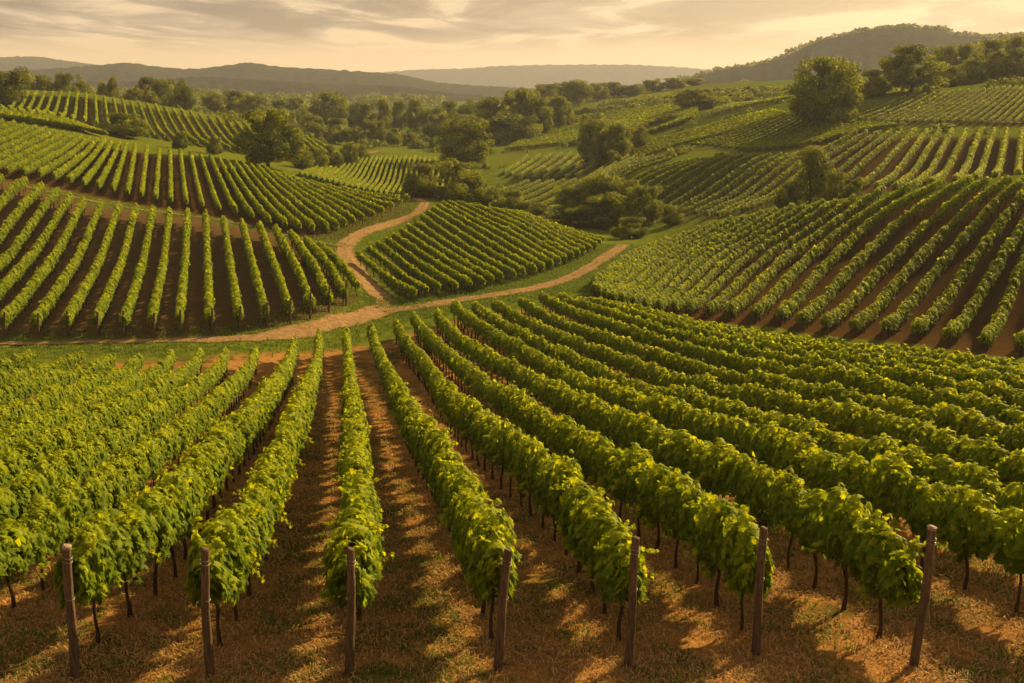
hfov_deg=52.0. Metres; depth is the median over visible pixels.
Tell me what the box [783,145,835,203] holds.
tree
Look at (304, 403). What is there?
grape vine
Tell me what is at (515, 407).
grape vine
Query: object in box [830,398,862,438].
grape vine
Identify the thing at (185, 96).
tree
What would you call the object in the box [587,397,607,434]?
grape vine
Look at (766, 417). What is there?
grape vine
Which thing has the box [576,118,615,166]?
tree
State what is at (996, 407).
grape vine
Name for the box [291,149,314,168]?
shrub
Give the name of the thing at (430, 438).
grape vine
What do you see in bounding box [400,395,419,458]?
grape vine
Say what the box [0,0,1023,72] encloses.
sky
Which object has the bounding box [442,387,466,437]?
grape vine
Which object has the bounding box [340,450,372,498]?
grape vine
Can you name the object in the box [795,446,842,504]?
grape vine
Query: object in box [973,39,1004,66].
tree
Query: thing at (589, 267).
dirt road
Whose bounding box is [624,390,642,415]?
grape vine
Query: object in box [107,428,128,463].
grape vine
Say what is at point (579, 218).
shrub
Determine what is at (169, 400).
grape vine
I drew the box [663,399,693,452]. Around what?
grape vine
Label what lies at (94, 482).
grape vine
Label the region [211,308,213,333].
trellis post
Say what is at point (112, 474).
grape vine
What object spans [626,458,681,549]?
grape vine
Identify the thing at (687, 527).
grape vine
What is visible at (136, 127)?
shrub
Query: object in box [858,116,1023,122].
footpath
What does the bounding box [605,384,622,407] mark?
grape vine
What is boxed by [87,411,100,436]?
grape vine
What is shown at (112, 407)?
grape vine
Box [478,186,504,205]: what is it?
shrub
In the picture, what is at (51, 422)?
grape vine
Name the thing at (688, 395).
grape vine
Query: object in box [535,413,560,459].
grape vine
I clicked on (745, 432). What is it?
grape vine
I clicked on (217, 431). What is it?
grape vine
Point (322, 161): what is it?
shrub
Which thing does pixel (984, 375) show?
grape vine
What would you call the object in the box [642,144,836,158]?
footpath
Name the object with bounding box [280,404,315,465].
grape vine
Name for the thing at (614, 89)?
tree
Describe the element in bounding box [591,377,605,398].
grape vine
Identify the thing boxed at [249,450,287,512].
grape vine
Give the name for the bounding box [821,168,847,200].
shrub
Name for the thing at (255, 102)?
tree
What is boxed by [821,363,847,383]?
grape vine
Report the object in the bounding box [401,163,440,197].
tree
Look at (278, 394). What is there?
grape vine
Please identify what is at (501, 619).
trellis post
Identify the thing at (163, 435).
grape vine
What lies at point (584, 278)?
verge grass
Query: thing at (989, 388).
grape vine
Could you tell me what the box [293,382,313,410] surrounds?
grape vine
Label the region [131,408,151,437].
grape vine
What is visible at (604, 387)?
grape vine
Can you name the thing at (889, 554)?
grape vine
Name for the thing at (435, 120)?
tree
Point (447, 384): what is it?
grape vine
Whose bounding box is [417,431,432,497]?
grape vine
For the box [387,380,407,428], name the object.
grape vine
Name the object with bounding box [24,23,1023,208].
distant woodland
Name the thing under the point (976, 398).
grape vine
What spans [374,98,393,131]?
tree
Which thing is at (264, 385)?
grape vine
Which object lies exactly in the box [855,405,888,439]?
grape vine
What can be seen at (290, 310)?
trellis post
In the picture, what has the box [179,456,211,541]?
grape vine
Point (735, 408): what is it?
grape vine
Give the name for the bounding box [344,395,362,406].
grape vine
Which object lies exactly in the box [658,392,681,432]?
grape vine
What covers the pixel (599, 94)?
tree
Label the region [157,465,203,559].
grape vine
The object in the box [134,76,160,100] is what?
tree
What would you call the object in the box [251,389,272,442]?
grape vine
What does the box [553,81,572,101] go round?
tree
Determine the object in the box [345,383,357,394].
grape vine
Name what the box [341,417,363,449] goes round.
grape vine
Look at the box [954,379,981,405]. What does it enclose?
grape vine
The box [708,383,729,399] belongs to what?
grape vine
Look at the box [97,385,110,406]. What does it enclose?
grape vine
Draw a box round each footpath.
[25,186,342,246]
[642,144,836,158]
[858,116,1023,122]
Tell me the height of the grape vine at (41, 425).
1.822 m
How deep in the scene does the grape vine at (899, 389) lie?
40.71 m
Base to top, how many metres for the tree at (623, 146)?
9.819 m
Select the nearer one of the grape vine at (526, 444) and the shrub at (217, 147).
the grape vine at (526, 444)
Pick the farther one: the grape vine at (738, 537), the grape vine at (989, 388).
the grape vine at (989, 388)
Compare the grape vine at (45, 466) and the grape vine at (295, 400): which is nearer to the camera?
the grape vine at (45, 466)
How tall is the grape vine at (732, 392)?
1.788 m
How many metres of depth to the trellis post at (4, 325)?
75.08 m
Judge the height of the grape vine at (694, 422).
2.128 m
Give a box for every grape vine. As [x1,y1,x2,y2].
[0,425,23,450]
[0,448,26,485]
[2,468,50,520]
[5,414,36,439]
[7,398,27,422]
[10,494,64,589]
[12,436,46,474]
[23,397,40,418]
[30,411,46,439]
[30,426,57,458]
[31,453,68,513]
[32,391,49,415]
[36,382,58,409]
[36,411,58,429]
[43,401,70,427]
[43,477,89,543]
[44,425,71,452]
[51,507,124,643]
[52,383,67,403]
[52,446,85,490]
[60,421,80,448]
[61,402,78,421]
[64,436,92,482]
[68,468,112,523]
[69,413,93,440]
[70,393,87,416]
[74,434,107,481]
[81,393,95,413]
[82,387,104,403]
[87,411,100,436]
[87,461,126,515]
[90,402,110,427]
[91,425,117,463]
[96,499,162,617]
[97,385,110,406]
[100,398,121,428]
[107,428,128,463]
[108,396,128,422]
[108,452,136,505]
[112,419,136,449]
[118,443,148,502]
[119,397,135,415]
[119,415,143,445]
[123,485,177,595]
[124,391,139,413]
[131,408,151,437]
[133,435,159,484]
[134,389,146,408]
[139,384,153,403]
[140,401,157,437]
[146,397,165,431]
[147,438,164,486]
[150,427,173,473]
[154,464,195,577]
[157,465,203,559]
[159,424,180,472]
[161,398,170,427]
[162,392,175,419]
[167,387,183,416]
[167,417,190,467]
[171,386,188,419]
[176,412,194,454]
[179,444,221,530]
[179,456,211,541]
[181,407,201,447]
[184,512,251,646]
[186,437,225,519]
[191,406,206,442]
[193,397,216,425]
[197,435,233,508]
[198,403,214,442]
[201,394,220,426]
[203,424,235,497]
[208,388,226,419]
[210,385,222,412]
[210,418,242,490]
[216,412,255,473]
[216,503,264,620]
[230,420,245,481]
[233,482,276,575]
[234,407,255,466]
[238,398,269,453]
[239,495,278,596]
[240,394,272,447]
[242,466,291,560]
[243,404,258,460]
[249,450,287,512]
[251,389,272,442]
[256,379,275,433]
[257,388,275,437]
[258,441,297,516]
[259,376,277,429]
[261,447,292,532]
[270,379,281,425]
[270,435,297,509]
[272,424,296,497]
[274,421,304,465]
[275,409,305,460]
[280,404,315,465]
[282,411,303,473]
[284,397,309,460]
[285,396,310,432]
[291,383,315,412]
[291,389,314,421]
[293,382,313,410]
[294,391,311,423]
[297,376,317,406]
[318,514,383,642]
[324,502,394,619]
[329,429,372,471]
[330,468,380,520]
[335,388,365,417]
[338,419,370,453]
[338,438,373,486]
[338,446,371,484]
[338,486,384,548]
[339,402,371,439]
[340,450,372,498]
[340,472,383,540]
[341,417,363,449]
[342,379,357,408]
[343,392,361,414]
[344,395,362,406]
[344,397,361,411]
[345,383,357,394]
[347,402,363,410]
[386,378,407,401]
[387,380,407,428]
[389,383,409,436]
[390,392,410,446]
[394,392,413,442]
[394,400,424,465]
[396,397,419,453]
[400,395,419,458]
[403,410,426,472]
[408,416,427,478]
[413,409,438,488]
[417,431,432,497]
[419,427,452,506]
[427,434,457,491]
[428,448,461,530]
[434,460,469,526]
[434,465,488,526]
[436,390,461,428]
[438,380,457,432]
[440,468,475,527]
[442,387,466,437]
[446,393,465,442]
[449,396,464,447]
[449,487,493,593]
[454,495,498,614]
[455,400,467,452]
[458,400,489,465]
[459,395,482,459]
[463,498,521,641]
[469,410,500,471]
[476,412,502,479]
[483,424,506,488]
[488,383,503,424]
[489,418,520,496]
[495,385,508,417]
[501,380,518,420]
[503,388,528,426]
[505,426,529,506]
[509,392,528,433]
[514,433,543,516]
[514,441,556,528]
[518,393,536,433]
[519,402,549,438]
[532,406,549,442]
[532,455,559,541]
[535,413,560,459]
[542,379,563,414]
[546,415,561,458]
[548,385,567,415]
[548,449,583,555]
[550,381,571,415]
[550,476,604,572]
[554,414,578,459]
[558,388,577,418]
[562,425,595,481]
[564,490,606,590]
[566,392,584,428]
[568,390,587,426]
[574,430,602,488]
[581,393,607,429]
[581,497,635,613]
[585,434,619,499]
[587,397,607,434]
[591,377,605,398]
[593,524,658,640]
[597,404,619,445]
[597,447,640,523]
[599,378,617,405]
[604,405,633,450]
[604,442,654,536]
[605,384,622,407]
[615,385,636,410]
[615,412,645,452]
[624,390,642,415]
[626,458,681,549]
[630,394,656,415]
[632,410,661,452]
[642,424,677,467]
[647,387,657,396]
[647,392,666,431]
[654,385,668,397]
[655,470,695,567]
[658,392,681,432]
[661,429,709,475]
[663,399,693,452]
[665,384,685,397]
[676,480,718,583]
[678,385,703,408]
[680,407,710,444]
[683,441,716,492]
[683,492,748,605]
[692,391,712,413]
[693,372,720,395]
[694,437,738,503]
[697,412,719,447]
[706,396,731,416]
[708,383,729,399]
[713,413,741,451]
[717,507,774,630]
[721,384,745,402]
[722,450,765,521]
[724,399,749,422]
[729,417,768,467]
[736,382,767,411]
[739,406,763,438]
[743,461,783,529]
[746,367,771,390]
[750,420,787,474]
[755,387,783,412]
[756,407,783,427]
[764,373,794,390]
[768,465,807,569]
[772,431,821,490]
[774,390,805,421]
[776,413,805,448]
[781,379,807,399]
[789,399,826,421]
[792,488,850,588]
[793,417,827,446]
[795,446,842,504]
[796,382,825,410]
[803,482,880,609]
[813,396,843,431]
[815,428,845,464]
[820,380,847,402]
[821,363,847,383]
[829,450,877,509]
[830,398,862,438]
[834,433,867,460]
[838,387,871,408]
[841,364,867,394]
[845,509,925,637]
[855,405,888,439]
[858,433,901,462]
[859,444,913,524]
[860,374,894,399]
[861,394,890,415]
[873,412,905,449]
[882,381,907,401]
[882,395,919,420]
[885,360,912,386]
[889,476,959,571]
[892,439,930,478]
[897,417,934,455]
[904,404,941,424]
[905,382,934,407]
[906,368,935,388]
[915,453,963,499]
[918,423,956,458]
[925,373,959,393]
[927,386,972,414]
[932,401,966,437]
[932,480,1000,590]
[941,434,978,469]
[948,362,976,383]
[948,459,1003,506]
[951,407,986,439]
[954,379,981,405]
[958,390,990,425]
[965,434,1023,488]
[969,360,995,372]
[971,367,1000,385]
[971,415,1011,446]
[977,379,1017,404]
[979,395,1021,426]
[992,364,1023,381]
[997,370,1023,396]
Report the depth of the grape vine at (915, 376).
43.34 m
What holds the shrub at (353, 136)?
on the ground at (368, 373)
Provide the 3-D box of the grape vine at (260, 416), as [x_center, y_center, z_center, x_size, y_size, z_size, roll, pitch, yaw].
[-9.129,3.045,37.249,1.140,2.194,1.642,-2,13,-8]
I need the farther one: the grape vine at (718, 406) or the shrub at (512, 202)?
the shrub at (512, 202)
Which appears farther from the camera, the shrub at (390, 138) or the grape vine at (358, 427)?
the shrub at (390, 138)
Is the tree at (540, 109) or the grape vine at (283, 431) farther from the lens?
the tree at (540, 109)
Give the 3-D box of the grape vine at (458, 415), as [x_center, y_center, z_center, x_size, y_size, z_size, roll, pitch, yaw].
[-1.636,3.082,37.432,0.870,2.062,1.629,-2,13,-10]
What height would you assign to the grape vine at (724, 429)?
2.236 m
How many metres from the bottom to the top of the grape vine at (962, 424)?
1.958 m
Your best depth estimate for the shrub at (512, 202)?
186.36 m
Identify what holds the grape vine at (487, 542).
on the ground at (368, 373)
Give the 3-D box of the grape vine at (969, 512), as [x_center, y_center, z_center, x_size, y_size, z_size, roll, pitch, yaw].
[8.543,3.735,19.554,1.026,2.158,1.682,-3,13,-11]
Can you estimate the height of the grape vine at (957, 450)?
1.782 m
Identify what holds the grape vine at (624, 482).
on the ground at (368, 373)
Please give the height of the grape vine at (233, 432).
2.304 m
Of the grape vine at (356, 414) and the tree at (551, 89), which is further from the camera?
the tree at (551, 89)
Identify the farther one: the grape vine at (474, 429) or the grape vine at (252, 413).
the grape vine at (252, 413)
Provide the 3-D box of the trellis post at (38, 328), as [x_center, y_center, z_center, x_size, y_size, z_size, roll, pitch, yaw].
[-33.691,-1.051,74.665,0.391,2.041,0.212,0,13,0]
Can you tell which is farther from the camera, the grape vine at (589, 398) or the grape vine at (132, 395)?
the grape vine at (132, 395)
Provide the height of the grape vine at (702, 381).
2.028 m
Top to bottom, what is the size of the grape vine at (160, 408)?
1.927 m
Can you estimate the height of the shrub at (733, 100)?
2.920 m
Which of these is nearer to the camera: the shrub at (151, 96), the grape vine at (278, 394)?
the grape vine at (278, 394)
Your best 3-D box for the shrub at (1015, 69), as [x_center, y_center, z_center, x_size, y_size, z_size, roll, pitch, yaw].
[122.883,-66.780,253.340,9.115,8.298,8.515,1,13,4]
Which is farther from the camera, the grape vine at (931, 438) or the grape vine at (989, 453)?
the grape vine at (931, 438)
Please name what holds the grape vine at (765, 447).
on the ground at (368, 373)
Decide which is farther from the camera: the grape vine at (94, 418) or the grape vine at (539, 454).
the grape vine at (94, 418)
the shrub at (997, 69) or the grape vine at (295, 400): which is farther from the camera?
the shrub at (997, 69)
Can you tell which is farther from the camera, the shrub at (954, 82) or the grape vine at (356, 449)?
the shrub at (954, 82)
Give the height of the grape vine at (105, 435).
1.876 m
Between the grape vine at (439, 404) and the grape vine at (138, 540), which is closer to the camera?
the grape vine at (138, 540)
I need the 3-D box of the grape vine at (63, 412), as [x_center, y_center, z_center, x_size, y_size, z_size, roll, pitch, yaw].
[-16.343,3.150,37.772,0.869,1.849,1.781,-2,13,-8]
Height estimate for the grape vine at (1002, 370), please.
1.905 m
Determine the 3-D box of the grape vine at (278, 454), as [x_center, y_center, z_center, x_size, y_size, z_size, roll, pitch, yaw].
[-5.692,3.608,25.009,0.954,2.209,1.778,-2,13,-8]
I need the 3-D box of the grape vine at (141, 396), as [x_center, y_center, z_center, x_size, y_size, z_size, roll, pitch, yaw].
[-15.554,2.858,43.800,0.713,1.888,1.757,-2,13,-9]
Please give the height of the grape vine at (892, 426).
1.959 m
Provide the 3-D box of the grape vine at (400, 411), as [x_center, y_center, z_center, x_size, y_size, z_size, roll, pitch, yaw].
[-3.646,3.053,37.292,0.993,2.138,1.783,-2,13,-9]
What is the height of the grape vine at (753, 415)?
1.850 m
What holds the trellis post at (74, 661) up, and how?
on the ground at (368, 373)
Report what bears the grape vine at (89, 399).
on the ground at (368, 373)
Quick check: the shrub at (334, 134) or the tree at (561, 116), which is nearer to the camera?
the shrub at (334, 134)
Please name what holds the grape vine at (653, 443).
on the ground at (368, 373)
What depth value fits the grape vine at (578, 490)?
21.00 m
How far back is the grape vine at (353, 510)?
18.20 m
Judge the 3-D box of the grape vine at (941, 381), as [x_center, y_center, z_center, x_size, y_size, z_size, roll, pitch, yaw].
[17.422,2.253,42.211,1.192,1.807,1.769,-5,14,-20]
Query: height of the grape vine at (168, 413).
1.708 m
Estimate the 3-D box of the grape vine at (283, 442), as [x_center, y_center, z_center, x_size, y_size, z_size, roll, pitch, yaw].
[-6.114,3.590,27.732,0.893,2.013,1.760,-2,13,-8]
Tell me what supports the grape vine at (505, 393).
on the ground at (368, 373)
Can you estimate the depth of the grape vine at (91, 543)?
16.54 m
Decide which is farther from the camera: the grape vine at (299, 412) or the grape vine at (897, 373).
the grape vine at (897, 373)
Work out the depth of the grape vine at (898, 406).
36.23 m
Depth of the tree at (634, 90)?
502.73 m
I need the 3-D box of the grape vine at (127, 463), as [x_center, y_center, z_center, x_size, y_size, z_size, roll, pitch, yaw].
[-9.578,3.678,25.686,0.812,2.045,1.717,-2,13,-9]
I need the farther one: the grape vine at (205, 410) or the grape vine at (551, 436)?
the grape vine at (205, 410)
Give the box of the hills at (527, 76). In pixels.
[383,64,712,90]
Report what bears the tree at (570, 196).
on the ground at (368, 373)
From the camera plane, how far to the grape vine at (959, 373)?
44.36 m
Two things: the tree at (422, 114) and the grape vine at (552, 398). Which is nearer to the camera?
the grape vine at (552, 398)
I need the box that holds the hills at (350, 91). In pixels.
[27,76,499,100]
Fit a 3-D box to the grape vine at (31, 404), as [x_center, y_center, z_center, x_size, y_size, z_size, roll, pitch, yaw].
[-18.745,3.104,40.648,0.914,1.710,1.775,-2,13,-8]
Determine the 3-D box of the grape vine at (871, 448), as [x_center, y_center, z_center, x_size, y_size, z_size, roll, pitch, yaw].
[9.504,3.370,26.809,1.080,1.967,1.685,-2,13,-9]
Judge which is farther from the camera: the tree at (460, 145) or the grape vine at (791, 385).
the tree at (460, 145)
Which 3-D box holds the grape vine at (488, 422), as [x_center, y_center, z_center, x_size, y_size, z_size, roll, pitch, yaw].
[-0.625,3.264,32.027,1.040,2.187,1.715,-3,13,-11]
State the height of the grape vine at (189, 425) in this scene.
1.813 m
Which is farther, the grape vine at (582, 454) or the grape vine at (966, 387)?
the grape vine at (966, 387)
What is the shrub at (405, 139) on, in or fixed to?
on the ground at (368, 373)
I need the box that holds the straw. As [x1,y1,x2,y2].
[0,361,1023,682]
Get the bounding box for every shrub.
[71,79,92,93]
[95,112,151,137]
[96,80,109,96]
[122,88,143,101]
[138,91,161,104]
[171,130,188,148]
[206,135,223,154]
[271,99,290,110]
[279,108,302,128]
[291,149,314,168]
[297,113,324,138]
[305,146,328,166]
[320,118,347,143]
[322,144,343,167]
[338,142,358,166]
[344,126,366,143]
[351,143,371,160]
[385,127,402,144]
[401,132,422,145]
[476,111,543,141]
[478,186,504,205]
[499,190,531,210]
[525,202,548,214]
[558,205,599,227]
[586,191,644,228]
[606,149,621,165]
[609,216,649,238]
[626,124,650,148]
[637,121,654,127]
[659,204,685,224]
[721,98,740,101]
[734,95,758,101]
[771,181,804,208]
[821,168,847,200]
[843,177,867,197]
[937,66,965,87]
[954,57,988,85]
[977,48,1014,80]
[1003,47,1023,78]
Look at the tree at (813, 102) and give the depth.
212.11 m
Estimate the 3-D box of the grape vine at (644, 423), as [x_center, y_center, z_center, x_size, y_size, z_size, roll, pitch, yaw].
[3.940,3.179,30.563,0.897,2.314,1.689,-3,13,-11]
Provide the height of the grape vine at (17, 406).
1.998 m
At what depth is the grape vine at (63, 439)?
31.42 m
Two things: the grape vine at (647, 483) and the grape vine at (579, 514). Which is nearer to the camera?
the grape vine at (579, 514)
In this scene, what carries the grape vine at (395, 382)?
on the ground at (368, 373)
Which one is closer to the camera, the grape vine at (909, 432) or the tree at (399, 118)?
the grape vine at (909, 432)
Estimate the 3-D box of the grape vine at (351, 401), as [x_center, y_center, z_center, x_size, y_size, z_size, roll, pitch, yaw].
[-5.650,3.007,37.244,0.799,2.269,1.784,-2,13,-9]
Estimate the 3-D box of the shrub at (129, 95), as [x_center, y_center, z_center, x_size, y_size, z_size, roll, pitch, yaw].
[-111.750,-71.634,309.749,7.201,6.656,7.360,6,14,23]
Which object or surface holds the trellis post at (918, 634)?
on the ground at (368, 373)
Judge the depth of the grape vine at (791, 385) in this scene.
42.65 m
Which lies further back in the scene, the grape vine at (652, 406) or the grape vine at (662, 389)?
the grape vine at (662, 389)
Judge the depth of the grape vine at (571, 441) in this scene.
29.49 m
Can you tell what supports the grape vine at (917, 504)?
on the ground at (368, 373)
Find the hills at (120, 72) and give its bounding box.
[2,62,537,96]
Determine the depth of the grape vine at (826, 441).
29.43 m
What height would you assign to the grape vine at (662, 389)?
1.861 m
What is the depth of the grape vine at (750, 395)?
40.69 m
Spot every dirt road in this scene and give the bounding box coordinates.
[0,198,431,344]
[378,244,628,313]
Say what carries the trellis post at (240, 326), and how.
on the ground at (368, 373)
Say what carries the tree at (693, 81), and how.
on the ground at (368, 373)
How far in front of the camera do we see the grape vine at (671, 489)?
21.29 m
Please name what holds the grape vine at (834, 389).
on the ground at (368, 373)
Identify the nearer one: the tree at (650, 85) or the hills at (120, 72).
the tree at (650, 85)
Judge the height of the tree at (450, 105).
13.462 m
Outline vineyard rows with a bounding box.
[0,85,1023,612]
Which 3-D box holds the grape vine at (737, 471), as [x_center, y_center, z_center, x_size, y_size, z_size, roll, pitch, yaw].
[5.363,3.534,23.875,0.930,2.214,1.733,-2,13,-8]
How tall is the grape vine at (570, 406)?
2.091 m
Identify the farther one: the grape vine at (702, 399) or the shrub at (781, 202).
the shrub at (781, 202)
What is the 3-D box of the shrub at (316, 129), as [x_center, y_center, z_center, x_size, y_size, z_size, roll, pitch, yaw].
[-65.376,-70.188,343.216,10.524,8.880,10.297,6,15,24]
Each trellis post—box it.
[2,312,5,337]
[37,313,39,338]
[61,544,79,678]
[65,311,68,336]
[96,312,98,337]
[122,311,124,336]
[152,313,155,337]
[178,310,181,335]
[199,547,214,676]
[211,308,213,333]
[239,306,241,331]
[266,302,268,327]
[289,298,291,323]
[309,293,311,318]
[328,286,330,311]
[345,280,347,305]
[345,547,355,674]
[493,548,511,670]
[623,536,639,667]
[751,526,767,655]
[909,525,936,667]
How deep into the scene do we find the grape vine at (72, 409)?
39.10 m
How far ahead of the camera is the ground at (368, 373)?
77.38 m
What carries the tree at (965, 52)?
on the ground at (368, 373)
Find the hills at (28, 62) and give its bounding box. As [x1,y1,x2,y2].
[0,56,94,70]
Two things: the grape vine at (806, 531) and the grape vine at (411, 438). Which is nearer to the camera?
the grape vine at (806, 531)
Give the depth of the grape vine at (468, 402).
35.80 m
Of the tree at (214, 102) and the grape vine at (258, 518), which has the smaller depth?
the grape vine at (258, 518)
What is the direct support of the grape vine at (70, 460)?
on the ground at (368, 373)
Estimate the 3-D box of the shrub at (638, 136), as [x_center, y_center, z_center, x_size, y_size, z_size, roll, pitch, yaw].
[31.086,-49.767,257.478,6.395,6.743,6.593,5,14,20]
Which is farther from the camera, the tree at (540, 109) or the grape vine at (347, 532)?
the tree at (540, 109)
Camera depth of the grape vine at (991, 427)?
30.83 m
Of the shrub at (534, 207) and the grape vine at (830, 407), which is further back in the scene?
the shrub at (534, 207)
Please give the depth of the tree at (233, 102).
426.95 m
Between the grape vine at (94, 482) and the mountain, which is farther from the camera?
the mountain
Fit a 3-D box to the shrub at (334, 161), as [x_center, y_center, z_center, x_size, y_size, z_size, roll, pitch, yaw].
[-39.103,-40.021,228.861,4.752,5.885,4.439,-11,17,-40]
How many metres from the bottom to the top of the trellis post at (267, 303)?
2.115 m
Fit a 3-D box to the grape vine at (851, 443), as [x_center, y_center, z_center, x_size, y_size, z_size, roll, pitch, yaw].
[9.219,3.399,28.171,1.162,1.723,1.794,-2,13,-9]
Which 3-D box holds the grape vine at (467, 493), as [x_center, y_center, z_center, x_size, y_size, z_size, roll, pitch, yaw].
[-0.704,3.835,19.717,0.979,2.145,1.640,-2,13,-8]
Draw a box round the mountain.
[642,26,1022,91]
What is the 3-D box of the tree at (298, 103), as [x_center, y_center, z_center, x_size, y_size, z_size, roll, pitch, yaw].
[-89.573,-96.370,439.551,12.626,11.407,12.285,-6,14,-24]
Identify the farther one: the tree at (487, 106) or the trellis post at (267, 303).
the tree at (487, 106)
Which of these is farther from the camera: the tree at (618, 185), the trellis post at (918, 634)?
the tree at (618, 185)
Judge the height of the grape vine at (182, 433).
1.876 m
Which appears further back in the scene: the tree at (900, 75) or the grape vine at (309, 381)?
the tree at (900, 75)
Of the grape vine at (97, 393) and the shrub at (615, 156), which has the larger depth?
the shrub at (615, 156)
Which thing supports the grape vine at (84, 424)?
on the ground at (368, 373)
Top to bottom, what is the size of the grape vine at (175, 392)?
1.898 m
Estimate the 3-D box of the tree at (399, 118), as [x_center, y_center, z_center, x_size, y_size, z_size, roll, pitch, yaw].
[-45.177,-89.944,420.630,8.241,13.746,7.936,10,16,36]
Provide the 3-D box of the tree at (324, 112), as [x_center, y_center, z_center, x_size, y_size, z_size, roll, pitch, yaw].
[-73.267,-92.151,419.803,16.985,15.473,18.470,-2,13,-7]
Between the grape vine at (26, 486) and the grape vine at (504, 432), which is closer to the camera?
the grape vine at (26, 486)
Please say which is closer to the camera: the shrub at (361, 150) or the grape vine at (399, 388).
the grape vine at (399, 388)
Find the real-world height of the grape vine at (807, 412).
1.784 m
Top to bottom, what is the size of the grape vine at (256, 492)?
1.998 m
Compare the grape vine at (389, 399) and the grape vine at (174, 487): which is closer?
the grape vine at (174, 487)
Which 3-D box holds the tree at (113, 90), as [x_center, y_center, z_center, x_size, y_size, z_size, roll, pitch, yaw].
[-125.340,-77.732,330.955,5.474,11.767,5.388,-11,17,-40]
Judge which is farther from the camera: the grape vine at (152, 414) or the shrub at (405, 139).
the shrub at (405, 139)
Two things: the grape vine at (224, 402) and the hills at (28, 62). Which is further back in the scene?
the hills at (28, 62)
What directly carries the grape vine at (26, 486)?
on the ground at (368, 373)
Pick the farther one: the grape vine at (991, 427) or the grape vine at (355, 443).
the grape vine at (991, 427)
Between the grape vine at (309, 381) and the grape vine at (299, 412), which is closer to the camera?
the grape vine at (299, 412)
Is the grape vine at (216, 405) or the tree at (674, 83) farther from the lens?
the tree at (674, 83)
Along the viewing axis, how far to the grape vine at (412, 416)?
33.20 m
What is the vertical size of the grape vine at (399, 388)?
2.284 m
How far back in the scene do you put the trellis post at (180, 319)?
75.21 m
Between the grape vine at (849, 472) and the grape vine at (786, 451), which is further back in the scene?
the grape vine at (786, 451)
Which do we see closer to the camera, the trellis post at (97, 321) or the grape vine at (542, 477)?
the grape vine at (542, 477)
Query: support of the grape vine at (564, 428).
on the ground at (368, 373)
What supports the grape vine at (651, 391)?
on the ground at (368, 373)
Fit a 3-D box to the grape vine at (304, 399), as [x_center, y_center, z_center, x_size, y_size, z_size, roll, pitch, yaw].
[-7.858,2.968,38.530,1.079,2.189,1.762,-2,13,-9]
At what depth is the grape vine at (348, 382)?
44.06 m
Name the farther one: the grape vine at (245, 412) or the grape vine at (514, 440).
the grape vine at (245, 412)
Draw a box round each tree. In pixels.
[0,66,35,104]
[27,74,53,90]
[52,72,81,92]
[107,76,121,98]
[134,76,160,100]
[151,78,176,106]
[171,78,197,110]
[198,92,227,112]
[220,106,305,167]
[221,90,243,114]
[238,94,266,114]
[282,97,310,122]
[307,91,349,126]
[345,100,364,128]
[351,103,377,131]
[366,121,386,141]
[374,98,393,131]
[390,100,408,131]
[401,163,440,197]
[404,99,424,130]
[416,104,446,129]
[421,113,450,137]
[434,118,495,163]
[434,158,486,203]
[440,100,458,132]
[444,111,476,128]
[456,98,478,119]
[472,96,508,132]
[496,87,540,129]
[522,97,553,133]
[535,84,560,104]
[544,94,574,126]
[551,184,594,215]
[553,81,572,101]
[563,79,594,104]
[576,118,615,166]
[578,170,624,211]
[589,83,609,100]
[600,122,637,160]
[603,82,624,97]
[604,179,641,208]
[619,83,644,95]
[625,184,664,224]
[642,80,664,91]
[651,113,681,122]
[655,77,686,88]
[671,88,719,108]
[681,78,706,85]
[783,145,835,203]
[787,55,864,123]
[858,69,892,96]
[878,44,950,91]
[930,45,959,76]
[954,42,985,74]
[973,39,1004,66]
[999,35,1023,64]
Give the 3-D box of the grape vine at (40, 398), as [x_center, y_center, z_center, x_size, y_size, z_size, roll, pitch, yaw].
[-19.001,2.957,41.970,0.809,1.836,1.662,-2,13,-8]
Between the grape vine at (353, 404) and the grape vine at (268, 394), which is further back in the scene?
the grape vine at (268, 394)
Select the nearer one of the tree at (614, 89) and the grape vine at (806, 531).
the grape vine at (806, 531)
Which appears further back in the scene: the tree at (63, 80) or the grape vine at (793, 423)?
the tree at (63, 80)
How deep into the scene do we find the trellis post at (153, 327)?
74.44 m
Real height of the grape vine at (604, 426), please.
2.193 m
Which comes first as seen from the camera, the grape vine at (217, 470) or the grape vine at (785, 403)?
the grape vine at (217, 470)
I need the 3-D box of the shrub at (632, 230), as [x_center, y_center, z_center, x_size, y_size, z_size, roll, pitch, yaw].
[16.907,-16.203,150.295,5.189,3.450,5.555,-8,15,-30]
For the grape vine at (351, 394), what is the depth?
40.04 m
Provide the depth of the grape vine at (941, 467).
23.89 m
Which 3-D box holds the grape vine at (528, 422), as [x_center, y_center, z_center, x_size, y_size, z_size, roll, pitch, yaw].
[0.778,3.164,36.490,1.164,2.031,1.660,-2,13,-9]
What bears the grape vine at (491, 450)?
on the ground at (368, 373)
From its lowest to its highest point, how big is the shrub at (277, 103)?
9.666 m
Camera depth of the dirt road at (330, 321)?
84.46 m
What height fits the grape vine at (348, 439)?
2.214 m
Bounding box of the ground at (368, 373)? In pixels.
[0,65,1023,682]
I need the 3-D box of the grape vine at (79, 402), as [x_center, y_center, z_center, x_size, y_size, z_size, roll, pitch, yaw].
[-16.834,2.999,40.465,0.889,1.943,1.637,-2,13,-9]
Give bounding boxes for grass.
[0,185,645,358]
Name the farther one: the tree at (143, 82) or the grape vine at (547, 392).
the tree at (143, 82)
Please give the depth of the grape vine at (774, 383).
43.93 m
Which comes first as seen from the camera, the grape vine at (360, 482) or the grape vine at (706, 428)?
the grape vine at (360, 482)

